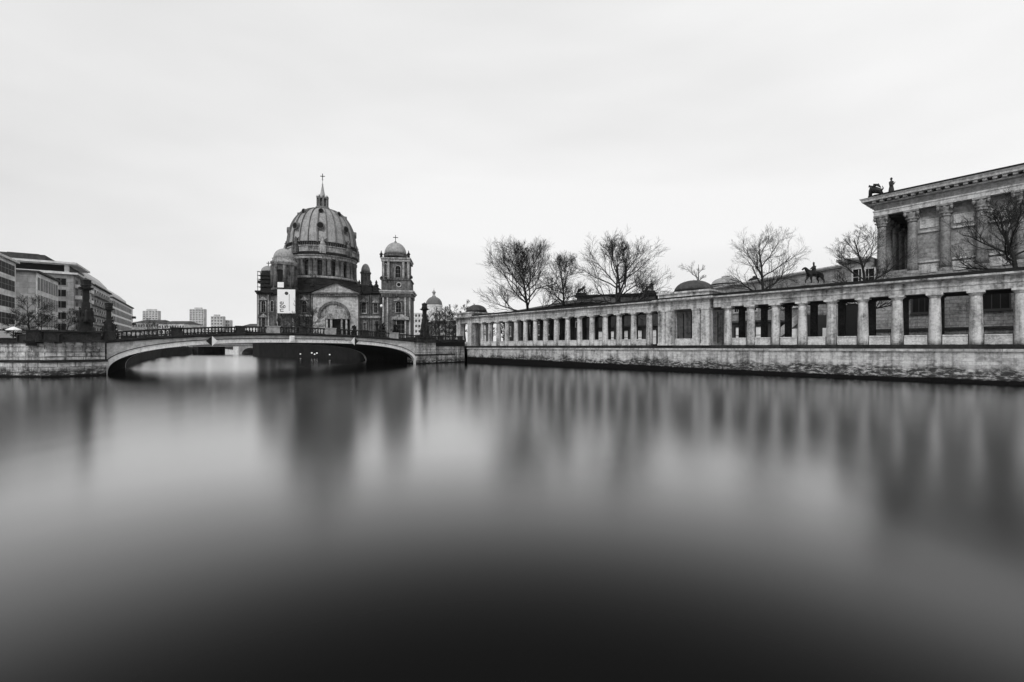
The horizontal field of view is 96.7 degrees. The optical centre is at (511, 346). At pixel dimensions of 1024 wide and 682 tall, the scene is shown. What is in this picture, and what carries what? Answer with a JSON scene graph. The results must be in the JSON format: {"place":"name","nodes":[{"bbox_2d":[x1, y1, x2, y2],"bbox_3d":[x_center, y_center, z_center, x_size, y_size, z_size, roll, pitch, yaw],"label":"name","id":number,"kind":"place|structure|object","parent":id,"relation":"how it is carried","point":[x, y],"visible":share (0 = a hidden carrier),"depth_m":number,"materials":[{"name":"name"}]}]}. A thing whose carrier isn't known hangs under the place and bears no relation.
{"place":"outdoors","nodes":[
{"label":"outdoors","id":0,"kind":"place"},
{"bbox_2d":[0,253,19,330],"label":"office building","id":1,"kind":"structure","parent":0,"point":[7,283],"depth_m":83.44,"materials":[{"name":"concrete"}]},
{"bbox_2d":[1,312,7,323],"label":"window","id":2,"kind":"structure","parent":1,"relation":"in","point":[3,319],"depth_m":82.20,"materials":[{"name":"black glass"}]},
{"bbox_2d":[1,260,7,273],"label":"window","id":3,"kind":"structure","parent":1,"relation":"in","point":[4,266],"depth_m":82.20,"materials":[{"name":"grey glass"}]},
{"bbox_2d":[1,294,8,306],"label":"window","id":4,"kind":"structure","parent":1,"relation":"in","point":[4,298],"depth_m":82.20,"materials":[{"name":"grey glass"}]},
{"bbox_2d":[1,277,8,289],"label":"window","id":5,"kind":"structure","parent":1,"relation":"in","point":[4,285],"depth_m":82.20,"materials":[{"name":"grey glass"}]},
{"bbox_2d":[8,313,14,324],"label":"window","id":6,"kind":"structure","parent":1,"relation":"in","point":[9,319],"depth_m":84.93,"materials":[{"name":"black glass"}]},
{"bbox_2d":[8,296,14,307],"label":"window","id":7,"kind":"structure","parent":1,"relation":"in","point":[11,303],"depth_m":85.16,"materials":[{"name":"black glass"}]},
{"bbox_2d":[8,279,14,291],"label":"window","id":8,"kind":"structure","parent":1,"relation":"in","point":[11,287],"depth_m":85.16,"materials":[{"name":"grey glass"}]},
{"bbox_2d":[8,263,14,276],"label":"window","id":9,"kind":"structure","parent":1,"relation":"in","point":[11,269],"depth_m":85.16,"materials":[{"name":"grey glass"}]},
{"bbox_2d":[16,269,60,333],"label":"apartment building","id":10,"kind":"structure","parent":0,"point":[33,283],"depth_m":97.60,"materials":[{"name":"grey concrete"}]},
{"bbox_2d":[40,278,42,291],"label":"window","id":11,"kind":"structure","parent":10,"relation":"in","point":[41,280],"depth_m":100.37,"materials":[{"name":"glass"}]},
{"bbox_2d":[43,279,45,292],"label":"window","id":12,"kind":"structure","parent":10,"relation":"in","point":[44,281],"depth_m":102.25,"materials":[{"name":"glass"}]},
{"bbox_2d":[48,281,50,294],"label":"window","id":13,"kind":"structure","parent":10,"relation":"in","point":[49,283],"depth_m":105.55,"materials":[{"name":"glass"}]},
{"bbox_2d":[0,252,94,329],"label":"apartment building","id":14,"kind":"structure","parent":0,"point":[69,275],"depth_m":122.44,"materials":[{"name":"grey concrete"}]},
{"bbox_2d":[56,278,65,284],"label":"window","id":15,"kind":"structure","parent":14,"relation":"in","point":[63,280],"depth_m":122.29,"materials":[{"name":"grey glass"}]},
{"bbox_2d":[58,312,65,318],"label":"window","id":16,"kind":"structure","parent":14,"relation":"in","point":[60,315],"depth_m":122.17,"materials":[{"name":"black glass"}]},
{"bbox_2d":[58,301,65,307],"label":"window","id":17,"kind":"structure","parent":14,"relation":"in","point":[61,304],"depth_m":122.23,"materials":[{"name":"black glass"}]},
{"bbox_2d":[58,289,65,296],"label":"window","id":18,"kind":"structure","parent":14,"relation":"in","point":[61,292],"depth_m":122.26,"materials":[{"name":"black glass"}]},
{"bbox_2d":[83,273,113,335],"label":"apartment building","id":19,"kind":"structure","parent":0,"point":[100,297],"depth_m":153.91,"materials":[{"name":"concrete"}]},
{"bbox_2d":[107,289,135,337],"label":"apartment building","id":20,"kind":"structure","parent":0,"point":[122,315],"depth_m":199.53,"materials":[{"name":"grey concrete"}]},
{"bbox_2d":[133,320,169,336],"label":"row building","id":21,"kind":"structure","parent":0,"point":[139,324],"depth_m":520.00,"materials":[{"name":"grey concrete"}]},
{"bbox_2d":[143,309,160,319],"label":"tower block","id":22,"kind":"structure","parent":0,"point":[152,314],"depth_m":1050.00,"materials":[{"name":"grey concrete"}]},
{"bbox_2d":[211,314,224,329],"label":"tower block","id":23,"kind":"structure","parent":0,"point":[217,320],"depth_m":1250.00,"materials":[{"name":"grey concrete"}]},
{"bbox_2d":[225,320,232,329],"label":"tower block","id":24,"kind":"structure","parent":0,"point":[228,323],"depth_m":1270.00,"materials":[{"name":"grey concrete"}]},
{"bbox_2d":[414,313,428,336],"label":"row building","id":25,"kind":"structure","parent":0,"point":[417,321],"depth_m":330.00,"materials":[{"name":"concrete"}]},
{"bbox_2d":[426,290,446,321],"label":"palace dome","id":26,"kind":"structure","parent":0,"point":[433,301],"depth_m":374.09,"materials":[{"name":"concrete"}]},
{"bbox_2d":[428,321,455,339],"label":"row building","id":27,"kind":"structure","parent":0,"point":[442,333],"depth_m":340.00,"materials":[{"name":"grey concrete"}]},
{"bbox_2d":[0,348,1023,681],"bbox_3d":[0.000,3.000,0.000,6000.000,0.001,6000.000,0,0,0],"label":"water","id":28,"kind":"structure","parent":0,"point":[228,516],"depth_m":7.65,"materials":[{"name":"grey liquid"}]},
{"bbox_2d":[0,342,43,376],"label":"quay wall","id":29,"kind":"structure","parent":28,"relation":"in","point":[19,359],"depth_m":45.09,"materials":[{"name":"stone"}]},
{"bbox_2d":[0,334,62,342],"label":"railing","id":30,"kind":"object","parent":29,"relation":"on","point":[20,337],"visible":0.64,"depth_m":45.34,"materials":[{"name":"black metal"}]},
{"bbox_2d":[35,330,108,377],"bbox_3d":[-45.619,0.960,47.060,3.900,5.280,5.300,0,0,40],"label":"bridge abutment","id":31,"kind":"object","parent":28,"relation":"in","point":[75,353],"visible":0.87,"depth_m":45.98,"materials":[{"name":"stone"}]},
{"bbox_2d":[76,278,94,330],"bbox_3d":[-44.039,-4.402,46.975,1.370,5.484,1.458,0,0,40],"label":"monument pylon","id":32,"kind":"object","parent":31,"relation":"on","point":[85,316],"visible":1,"depth_m":46.71,"materials":[{"name":"stone"}]},
{"bbox_2d":[126,347,191,364],"bbox_3d":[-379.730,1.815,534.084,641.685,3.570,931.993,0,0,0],"label":"quay wall","id":33,"kind":"structure","parent":28,"relation":"in","point":[171,351],"depth_m":146.05,"materials":[{"name":"stone"}]},
{"bbox_2d":[183,344,252,353],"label":"road bridge","id":34,"kind":"structure","parent":28,"relation":"in","point":[220,349],"depth_m":194.16,"materials":[{"name":"grey concrete"}]},
{"bbox_2d":[23,326,464,374],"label":"arch bridge","id":35,"kind":"structure","parent":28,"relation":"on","point":[391,347],"depth_m":61.30,"materials":[{"name":"stone"}]},
{"bbox_2d":[102,302,114,330],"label":"monument pylon","id":36,"kind":"object","parent":35,"relation":"on","point":[108,325],"visible":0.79,"depth_m":69.23,"materials":[{"name":"stone"}]},
{"bbox_2d":[206,336,216,345],"bbox_3d":[-36.705,-0.730,55.642,0.130,1.240,1.240,0,0,40],"label":"navigation sign","id":37,"kind":"object","parent":35,"relation":"attached to","point":[211,340],"visible":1,"depth_m":55.56,"materials":[{"name":"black metal"}]},
{"bbox_2d":[374,321,379,335],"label":"monument pylon","id":38,"kind":"object","parent":35,"relation":"on","point":[376,324],"visible":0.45,"depth_m":99.75,"materials":[{"name":"stone"}]},
{"bbox_2d":[225,338,405,360],"bbox_3d":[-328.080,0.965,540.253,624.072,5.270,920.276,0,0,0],"label":"quay wall","id":39,"kind":"structure","parent":28,"relation":"in","point":[296,350],"depth_m":126.44,"materials":[{"name":"stone"}]},
{"bbox_2d":[407,337,465,363],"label":"bridge abutment","id":40,"kind":"object","parent":28,"relation":"in","point":[429,350],"visible":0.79,"depth_m":82.86,"materials":[{"name":"stone"}]},
{"bbox_2d":[420,302,429,336],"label":"monument pylon","id":41,"kind":"object","parent":40,"relation":"on","point":[424,330],"visible":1,"depth_m":81.13,"materials":[{"name":"stone"}]},
{"bbox_2d":[467,348,1023,384],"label":"quay wall","id":42,"kind":"structure","parent":28,"relation":"in","point":[993,366],"depth_m":46.70,"materials":[{"name":"stone"}]},
{"bbox_2d":[453,267,1023,348],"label":"colonnade","id":43,"kind":"object","parent":42,"relation":"on","point":[694,313],"visible":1,"depth_m":50.17,"materials":[{"name":"stone"}]},
{"bbox_2d":[0,0,1023,341],"label":"sky","id":44,"kind":"structure","parent":0,"point":[167,151],"materials":[{"name":"white"}]},
{"bbox_3d":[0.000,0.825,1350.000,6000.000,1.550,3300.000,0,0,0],"label":"ground","id":45,"kind":"structure","parent":0,"visible":0},
{"bbox_2d":[0,331,22,337],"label":"delivery van","id":46,"kind":"object","parent":45,"relation":"on","point":[4,335],"visible":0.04,"depth_m":65.63,"materials":[{"name":"grey metal"}]},
{"bbox_2d":[5,326,20,337],"bbox_3d":[-65.700,-1.525,60.000,1.386,2.350,1.386,0,0,-22],"label":"parasol","id":47,"kind":"object","parent":45,"relation":"on","point":[13,328],"visible":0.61,"depth_m":59.78,"materials":[{"name":"white fabric"}]},
{"bbox_2d":[1,310,31,337],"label":"bare tree","id":48,"kind":"object","parent":45,"relation":"on","point":[20,321],"visible":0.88,"depth_m":61.95,"materials":[{"name":"black plant"}]},
{"bbox_2d":[10,294,53,331],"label":"bare tree","id":49,"kind":"object","parent":45,"relation":"on","point":[38,312],"visible":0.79,"depth_m":65.95,"materials":[{"name":"black plant"}]},
{"bbox_2d":[30,311,61,329],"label":"bare tree","id":50,"kind":"object","parent":45,"relation":"on","point":[41,321],"visible":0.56,"depth_m":71.59,"materials":[{"name":"black plant"}]},
{"bbox_2d":[56,308,77,329],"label":"bare tree","id":51,"kind":"object","parent":45,"relation":"on","point":[72,320],"visible":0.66,"depth_m":75.89,"materials":[{"name":"black plant"}]},
{"bbox_2d":[100,317,119,347],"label":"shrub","id":52,"kind":"object","parent":45,"relation":"on","point":[115,328],"visible":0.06,"depth_m":80.09,"materials":[{"name":"black plant"}]},
{"bbox_2d":[133,316,155,336],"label":"bare tree","id":53,"kind":"object","parent":45,"relation":"on","point":[146,324],"visible":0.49,"depth_m":239.46,"materials":[{"name":"black plant"}]},
{"bbox_2d":[149,319,163,335],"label":"bare tree","id":54,"kind":"object","parent":45,"relation":"on","point":[157,327],"visible":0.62,"depth_m":239.39,"materials":[{"name":"black plant"}]},
{"bbox_2d":[159,321,202,333],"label":"row building","id":55,"kind":"structure","parent":45,"relation":"on","point":[186,324],"depth_m":506.46,"materials":[{"name":"concrete"}]},
{"bbox_2d":[189,307,206,329],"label":"tower block","id":56,"kind":"structure","parent":45,"relation":"on","point":[198,315],"depth_m":1000.00,"materials":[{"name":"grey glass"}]},
{"bbox_2d":[244,324,256,331],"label":"row building","id":57,"kind":"structure","parent":45,"relation":"on","point":[251,328],"depth_m":420.00,"materials":[{"name":"concrete"}]},
{"bbox_2d":[275,316,287,331],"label":"bare tree","id":58,"kind":"object","parent":45,"relation":"on","point":[278,320],"visible":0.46,"depth_m":149.64,"materials":[{"name":"black plant"}]},
{"bbox_2d":[287,299,312,331],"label":"bare tree","id":59,"kind":"object","parent":45,"relation":"on","point":[295,317],"visible":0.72,"depth_m":149.13,"materials":[{"name":"black plant"}]},
{"bbox_2d":[297,305,324,332],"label":"bare tree","id":60,"kind":"object","parent":45,"relation":"on","point":[312,313],"visible":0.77,"depth_m":150.53,"materials":[{"name":"black plant"}]},
{"bbox_2d":[255,174,416,337],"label":"cathedral","id":61,"kind":"structure","parent":45,"relation":"on","point":[315,260],"depth_m":210.82,"materials":[{"name":"grey stone"}]},
{"bbox_2d":[259,297,266,311],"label":"window","id":62,"kind":"structure","parent":61,"relation":"in","point":[263,303],"depth_m":202.80,"materials":[{"name":"glass"}]},
{"bbox_2d":[259,314,267,325],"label":"window","id":63,"kind":"structure","parent":61,"relation":"in","point":[263,317],"depth_m":202.95,"materials":[{"name":"stone"}]},
{"bbox_2d":[257,271,272,290],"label":"scaffolding","id":64,"kind":"object","parent":61,"relation":"on","point":[263,281],"visible":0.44,"depth_m":206.78,"materials":[{"name":"black metal"}]},
{"bbox_2d":[270,300,273,310],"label":"window","id":65,"kind":"structure","parent":61,"relation":"in","point":[271,302],"depth_m":203.20,"materials":[{"name":"glass"}]},
{"bbox_2d":[277,282,283,287],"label":"banner","id":66,"kind":"object","parent":61,"relation":"attached to","point":[280,284],"visible":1,"depth_m":200.37,"materials":[{"name":"white fabric"}]},
{"bbox_2d":[277,289,295,313],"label":"banner","id":67,"kind":"object","parent":61,"relation":"attached to","point":[286,298],"visible":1,"depth_m":200.77,"materials":[{"name":"white fabric"}]},
{"bbox_2d":[300,297,307,311],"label":"window","id":68,"kind":"structure","parent":61,"relation":"in","point":[304,302],"depth_m":207.96,"materials":[{"name":"glass"}]},
{"bbox_2d":[305,259,307,274],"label":"window","id":69,"kind":"structure","parent":61,"relation":"in","point":[306,260],"depth_m":217.68,"materials":[{"name":"glass"}]},
{"bbox_2d":[318,259,321,275],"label":"window","id":70,"kind":"structure","parent":61,"relation":"in","point":[319,260],"depth_m":218.21,"materials":[{"name":"glass"}]},
{"bbox_2d":[331,260,334,276],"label":"window","id":71,"kind":"structure","parent":61,"relation":"in","point":[332,262],"depth_m":221.38,"materials":[{"name":"glass"}]},
{"bbox_2d":[359,298,367,313],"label":"window","id":72,"kind":"structure","parent":61,"relation":"in","point":[363,302],"depth_m":210.98,"materials":[{"name":"glass"}]},
{"bbox_2d":[372,299,378,313],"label":"window","id":73,"kind":"structure","parent":61,"relation":"in","point":[375,303],"depth_m":211.60,"materials":[{"name":"glass"}]},
{"bbox_2d":[378,322,385,336],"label":"shrub","id":74,"kind":"object","parent":45,"relation":"on","point":[383,328],"visible":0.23,"depth_m":117.62,"materials":[{"name":"black plant"}]},
{"bbox_2d":[391,324,399,337],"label":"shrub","id":75,"kind":"object","parent":45,"relation":"on","point":[395,329],"visible":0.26,"depth_m":119.76,"materials":[{"name":"black plant"}]},
{"bbox_2d":[427,311,434,335],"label":"bare tree","id":76,"kind":"object","parent":45,"relation":"on","point":[430,334],"visible":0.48,"depth_m":169.56,"materials":[{"name":"black plant"}]},
{"bbox_2d":[427,311,444,335],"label":"bare tree","id":77,"kind":"object","parent":45,"relation":"on","point":[435,325],"visible":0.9,"depth_m":149.73,"materials":[{"name":"black plant"}]},
{"bbox_2d":[432,307,446,332],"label":"bare tree","id":78,"kind":"object","parent":45,"relation":"on","point":[442,328],"visible":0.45,"depth_m":164.30,"materials":[{"name":"black plant"}]},
{"bbox_2d":[439,307,452,339],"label":"bare tree","id":79,"kind":"object","parent":45,"relation":"on","point":[446,309],"visible":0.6,"depth_m":159.77,"materials":[{"name":"black plant"}]},
{"bbox_2d":[443,309,455,338],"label":"bare tree","id":80,"kind":"object","parent":45,"relation":"on","point":[449,316],"visible":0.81,"depth_m":144.84,"materials":[{"name":"black plant"}]},
{"bbox_2d":[446,304,457,339],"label":"bare tree","id":81,"kind":"object","parent":45,"relation":"on","point":[453,315],"visible":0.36,"depth_m":154.80,"materials":[{"name":"black plant"}]},
{"bbox_2d":[448,320,455,335],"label":"bare tree","id":82,"kind":"object","parent":45,"relation":"on","point":[453,327],"visible":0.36,"depth_m":138.74,"materials":[{"name":"black plant"}]},
{"bbox_2d":[460,299,469,341],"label":"bare tree","id":83,"kind":"object","parent":45,"relation":"on","point":[465,324],"visible":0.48,"depth_m":119.72,"materials":[{"name":"black plant"}]},
{"bbox_2d":[473,234,578,340],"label":"bare tree","id":84,"kind":"object","parent":45,"relation":"on","point":[520,263],"visible":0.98,"depth_m":87.48,"materials":[{"name":"black plant"}]},
{"bbox_2d":[509,296,657,340],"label":"museum building","id":85,"kind":"structure","parent":45,"relation":"on","point":[627,320],"depth_m":110.22,"materials":[{"name":"stone"}]},
{"bbox_2d":[574,292,657,323],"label":"museum building","id":86,"kind":"structure","parent":45,"relation":"on","point":[625,296],"depth_m":114.06,"materials":[{"name":"stone"}]},
{"bbox_2d":[681,262,705,279],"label":"bare tree","id":87,"kind":"object","parent":45,"relation":"on","point":[690,271],"visible":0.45,"depth_m":96.03,"materials":[{"name":"black plant"}]},
{"bbox_2d":[713,265,841,320],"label":"museum building","id":88,"kind":"structure","parent":45,"relation":"on","point":[828,272],"depth_m":106.10,"materials":[{"name":"stone"}]},
{"bbox_2d":[711,276,737,286],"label":"domed drum","id":89,"kind":"object","parent":88,"relation":"on","point":[716,282],"visible":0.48,"depth_m":129.43,"materials":[{"name":"stone"}]},
{"bbox_2d":[792,328,825,336],"bbox_3d":[46.306,-1.275,58.242,0.100,2.650,19.960,0,0,-42],"label":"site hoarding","id":90,"kind":"object","parent":45,"relation":"on","point":[794,332],"visible":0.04,"depth_m":64.67,"materials":[{"name":"white"}]},
{"bbox_2d":[797,262,826,336],"bbox_3d":[41.920,-5.866,63.010,4.368,11.832,1.872,0,0,-6],"label":"equestrian statue","id":91,"kind":"object","parent":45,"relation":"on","point":[822,311],"visible":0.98,"depth_m":62.35,"materials":[{"name":"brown metal"}]},
{"bbox_2d":[818,220,926,313],"bbox_3d":[40.038,-7.050,50.735,8.166,14.476,8.835,0,0,0],"label":"bare tree","id":92,"kind":"object","parent":45,"relation":"on","point":[868,237],"visible":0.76,"depth_m":50.98,"materials":[{"name":"black plant"}]},
{"bbox_2d":[781,163,1023,344],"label":"museum building","id":93,"kind":"structure","parent":45,"relation":"on","point":[913,214],"depth_m":52.87,"materials":[{"name":"stone"}]},
{"bbox_2d":[851,267,865,281],"bbox_3d":[44.684,-8.968,58.683,0.300,2.470,1.776,0,0,-37],"label":"window","id":94,"kind":"structure","parent":93,"relation":"in","point":[856,270],"depth_m":58.93,"materials":[{"name":"glass"}]},
{"bbox_2d":[861,267,875,280],"bbox_3d":[45.309,-8.856,57.864,0.300,2.470,1.776,0,0,-37],"label":"window","id":95,"kind":"structure","parent":93,"relation":"in","point":[874,270],"depth_m":57.76,"materials":[{"name":"glass"}]},
{"bbox_2d":[868,183,883,197],"bbox_3d":[46.284,-19.863,57.859,0.880,1.927,1.608,0,0,-37],"label":"roof statue","id":96,"kind":"object","parent":93,"relation":"on","point":[873,189],"visible":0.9,"depth_m":57.78,"materials":[{"name":"stone"}]},
{"bbox_2d":[888,177,894,191],"bbox_3d":[47.868,-20.210,57.275,0.883,2.300,0.708,0,0,19],"label":"roof statue","id":97,"kind":"object","parent":93,"relation":"on","point":[891,184],"visible":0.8,"depth_m":57.14,"materials":[{"name":"grey stone"}]},
{"bbox_2d":[910,298,928,314],"bbox_3d":[48.656,-5.025,54.056,0.300,2.308,2.115,0,0,-37],"label":"window","id":98,"kind":"structure","parent":93,"relation":"in","point":[919,306],"depth_m":54.21,"materials":[{"name":"black glass"}]},
{"bbox_2d":[984,293,1012,311],"bbox_3d":[52.341,-4.963,49.230,0.300,2.186,2.477,0,0,-37],"label":"window","id":99,"kind":"structure","parent":93,"relation":"in","point":[992,302],"depth_m":49.14,"materials":[{"name":"black glass"}]},
{"bbox_2d":[932,184,1023,300],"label":"bare tree","id":100,"kind":"object","parent":45,"relation":"on","point":[1008,250],"visible":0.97,"depth_m":44.53,"materials":[{"name":"black plant"}]},
{"label":"lawn","id":101,"kind":"structure","parent":45,"relation":"on","visible":0},
{"bbox_2d":[531,251,594,306],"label":"bare tree","id":102,"kind":"object","parent":101,"relation":"on","point":[565,281],"visible":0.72,"depth_m":86.14,"materials":[{"name":"black plant"}]},
{"bbox_2d":[559,225,674,339],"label":"bare tree","id":103,"kind":"object","parent":101,"relation":"on","point":[611,246],"visible":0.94,"depth_m":78.87,"materials":[{"name":"black plant"}]},
{"bbox_2d":[628,268,660,324],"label":"bare tree","id":104,"kind":"object","parent":101,"relation":"on","point":[639,316],"visible":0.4,"depth_m":91.86,"materials":[{"name":"black plant"}]},
{"bbox_2d":[575,320,784,344],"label":"garden building","id":105,"kind":"structure","parent":101,"relation":"on","point":[641,332],"depth_m":78.88,"materials":[{"name":"stone"}]},
{"bbox_2d":[624,330,628,338],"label":"window","id":106,"kind":"structure","parent":105,"relation":"in","point":[626,332],"depth_m":83.23,"materials":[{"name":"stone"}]},
{"bbox_2d":[638,329,642,338],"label":"window","id":107,"kind":"structure","parent":105,"relation":"in","point":[640,331],"depth_m":81.06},
{"bbox_2d":[653,329,656,344],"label":"window","id":108,"kind":"structure","parent":105,"relation":"in","point":[654,330],"depth_m":78.88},
{"bbox_2d":[734,326,737,337],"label":"window","id":109,"kind":"structure","parent":105,"relation":"in","point":[735,327],"depth_m":68.81,"materials":[{"name":"glass"}]},
{"bbox_2d":[755,325,760,336],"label":"window","id":110,"kind":"structure","parent":105,"relation":"in","point":[757,327],"depth_m":66.52,"materials":[{"name":"glass"}]},
{"bbox_2d":[720,223,810,314],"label":"bare tree","id":111,"kind":"object","parent":101,"relation":"on","point":[757,267],"visible":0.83,"depth_m":71.71,"materials":[{"name":"black plant"}]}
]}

